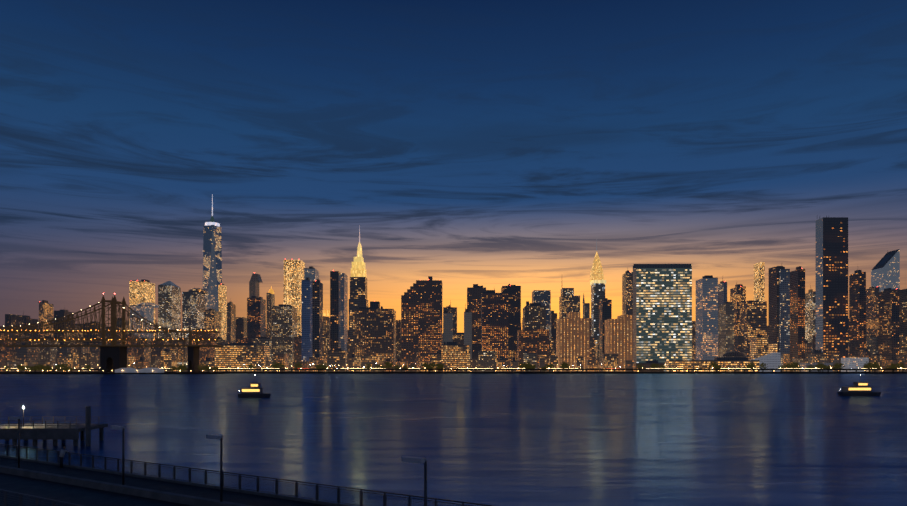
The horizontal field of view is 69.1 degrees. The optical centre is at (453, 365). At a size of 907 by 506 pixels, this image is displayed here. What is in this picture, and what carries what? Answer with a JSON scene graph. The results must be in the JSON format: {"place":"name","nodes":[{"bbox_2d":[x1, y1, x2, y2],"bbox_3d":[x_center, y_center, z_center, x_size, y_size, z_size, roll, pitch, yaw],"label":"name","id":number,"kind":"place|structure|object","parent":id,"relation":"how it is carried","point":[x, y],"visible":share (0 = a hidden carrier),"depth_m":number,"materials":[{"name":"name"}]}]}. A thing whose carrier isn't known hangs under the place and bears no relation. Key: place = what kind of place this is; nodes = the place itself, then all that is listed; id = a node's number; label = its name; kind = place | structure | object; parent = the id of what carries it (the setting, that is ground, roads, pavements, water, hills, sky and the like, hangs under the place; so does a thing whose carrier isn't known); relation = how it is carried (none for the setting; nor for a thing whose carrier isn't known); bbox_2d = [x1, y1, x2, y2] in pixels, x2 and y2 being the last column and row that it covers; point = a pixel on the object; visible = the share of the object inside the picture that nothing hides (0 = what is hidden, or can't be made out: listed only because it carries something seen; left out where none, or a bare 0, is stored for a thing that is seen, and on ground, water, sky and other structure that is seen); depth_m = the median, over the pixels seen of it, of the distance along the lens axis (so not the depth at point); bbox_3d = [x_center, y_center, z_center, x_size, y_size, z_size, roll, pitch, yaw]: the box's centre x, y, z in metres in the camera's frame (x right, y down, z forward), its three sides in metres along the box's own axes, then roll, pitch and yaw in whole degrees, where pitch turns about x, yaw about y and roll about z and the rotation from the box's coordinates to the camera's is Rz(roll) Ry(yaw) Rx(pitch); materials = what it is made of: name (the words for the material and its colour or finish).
{"place":"outdoors","nodes":[
{"label":"outdoors","id":0,"kind":"place"},
{"bbox_2d":[0,372,224,373],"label":"island ground","id":1,"kind":"structure","parent":0,"point":[110,373],"depth_m":933.90,"materials":[{"name":"grey"}]},
{"bbox_2d":[115,368,163,372],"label":"island pavilions","id":2,"kind":"object","parent":1,"relation":"on","point":[144,370],"visible":1,"depth_m":935.56,"materials":[{"name":"grey"}]},
{"bbox_2d":[99,346,199,371],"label":"bridge piers","id":3,"kind":"structure","parent":1,"relation":"on","point":[112,358],"depth_m":969.98,"materials":[{"name":"black stone"}]},
{"bbox_2d":[0,294,222,346],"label":"bridge truss","id":4,"kind":"object","parent":3,"relation":"on","point":[114,303],"visible":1,"depth_m":968.29,"materials":[{"name":"brown metal"}]},
{"bbox_2d":[4,330,216,340],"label":"bridge lights","id":5,"kind":"object","parent":4,"relation":"attached to","point":[98,330],"visible":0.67,"depth_m":967.65},
{"bbox_2d":[0,373,906,505],"bbox_3d":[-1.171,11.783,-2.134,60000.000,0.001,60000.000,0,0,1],"label":"river water","id":6,"kind":"structure","parent":0,"point":[653,439],"depth_m":114.58,"materials":[{"name":"blue liquid"}]},
{"bbox_2d":[0,406,107,445],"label":"landing stage","id":7,"kind":"object","parent":6,"relation":"in","point":[55,434],"visible":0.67,"depth_m":96.36,"materials":[{"name":"concrete"}]},
{"bbox_2d":[0,409,98,427],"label":"pier railing","id":8,"kind":"object","parent":7,"relation":"on","point":[33,425],"visible":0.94,"depth_m":96.61,"materials":[{"name":"black metal"}]},
{"bbox_2d":[0,455,353,505],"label":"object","id":9,"kind":"object","parent":6,"relation":"in","point":[147,493],"visible":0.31,"depth_m":43.62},
{"bbox_2d":[0,457,327,505],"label":"walkway","id":10,"kind":"structure","parent":9,"relation":"on","point":[80,495],"depth_m":43.41,"materials":[{"name":"grey concrete"}]},
{"bbox_2d":[18,419,426,505],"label":"lamp posts","id":11,"kind":"object","parent":10,"relation":"on","point":[221,469],"visible":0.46,"depth_m":37.98,"materials":[{"name":"black metal"}]},
{"bbox_2d":[9,417,425,462],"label":"street lamp heads","id":12,"kind":"object","parent":11,"relation":"attached to","point":[411,459],"visible":0.96,"depth_m":37.92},
{"bbox_2d":[0,444,493,505],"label":"pier railing","id":13,"kind":"object","parent":10,"relation":"on","point":[276,484],"visible":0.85,"depth_m":43.11,"materials":[{"name":"black metal"}]},
{"bbox_2d":[238,383,270,397],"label":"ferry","id":14,"kind":"object","parent":6,"relation":"on","point":[254,390],"visible":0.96,"depth_m":242.09,"materials":[{"name":"grey metal"}]},
{"bbox_2d":[242,384,259,391],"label":"boat windows","id":15,"kind":"structure","parent":14,"relation":"in","point":[252,385],"depth_m":242.04,"materials":[{"name":"yellow glass"}]},
{"bbox_2d":[837,374,880,395],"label":"ferry","id":16,"kind":"object","parent":6,"relation":"on","point":[860,388],"visible":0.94,"depth_m":256.35,"materials":[{"name":"grey metal"}]},
{"bbox_2d":[849,383,870,389],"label":"boat windows","id":17,"kind":"structure","parent":16,"relation":"in","point":[858,383],"depth_m":256.25,"materials":[{"name":"yellow glass"}]},
{"bbox_2d":[0,194,906,371],"bbox_3d":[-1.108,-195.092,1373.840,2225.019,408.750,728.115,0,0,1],"label":"city buildings","id":18,"kind":"structure","parent":0,"point":[654,323],"depth_m":1112.08,"materials":[{"name":"black concrete"}]},
{"bbox_2d":[0,371,906,373],"bbox_3d":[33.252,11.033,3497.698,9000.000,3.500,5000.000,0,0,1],"label":"seawall","id":19,"kind":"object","parent":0,"point":[780,372],"depth_m":995.59,"materials":[{"name":"grey concrete"}]},
{"bbox_2d":[0,369,906,372],"bbox_3d":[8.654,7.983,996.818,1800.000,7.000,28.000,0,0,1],"label":"highway viaduct","id":20,"kind":"object","parent":19,"relation":"on","point":[525,369],"visible":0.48,"depth_m":997.32,"materials":[{"name":"grey concrete"}]},
{"bbox_2d":[3,361,904,372],"bbox_3d":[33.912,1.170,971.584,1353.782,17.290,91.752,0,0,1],"label":"tree","id":21,"kind":"object","parent":19,"relation":"on","point":[564,365],"depth_m":1000.21,"materials":[{"name":"plant"}]},
{"bbox_2d":[0,368,906,368],"bbox_3d":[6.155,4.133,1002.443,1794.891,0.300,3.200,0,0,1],"label":"traffic trails","id":22,"kind":"object","parent":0,"point":[504,368],"depth_m":1003.09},
{"bbox_2d":[0,0,906,332],"label":"sky","id":23,"kind":"structure","parent":0,"point":[492,144],"materials":[{"name":"blue"}]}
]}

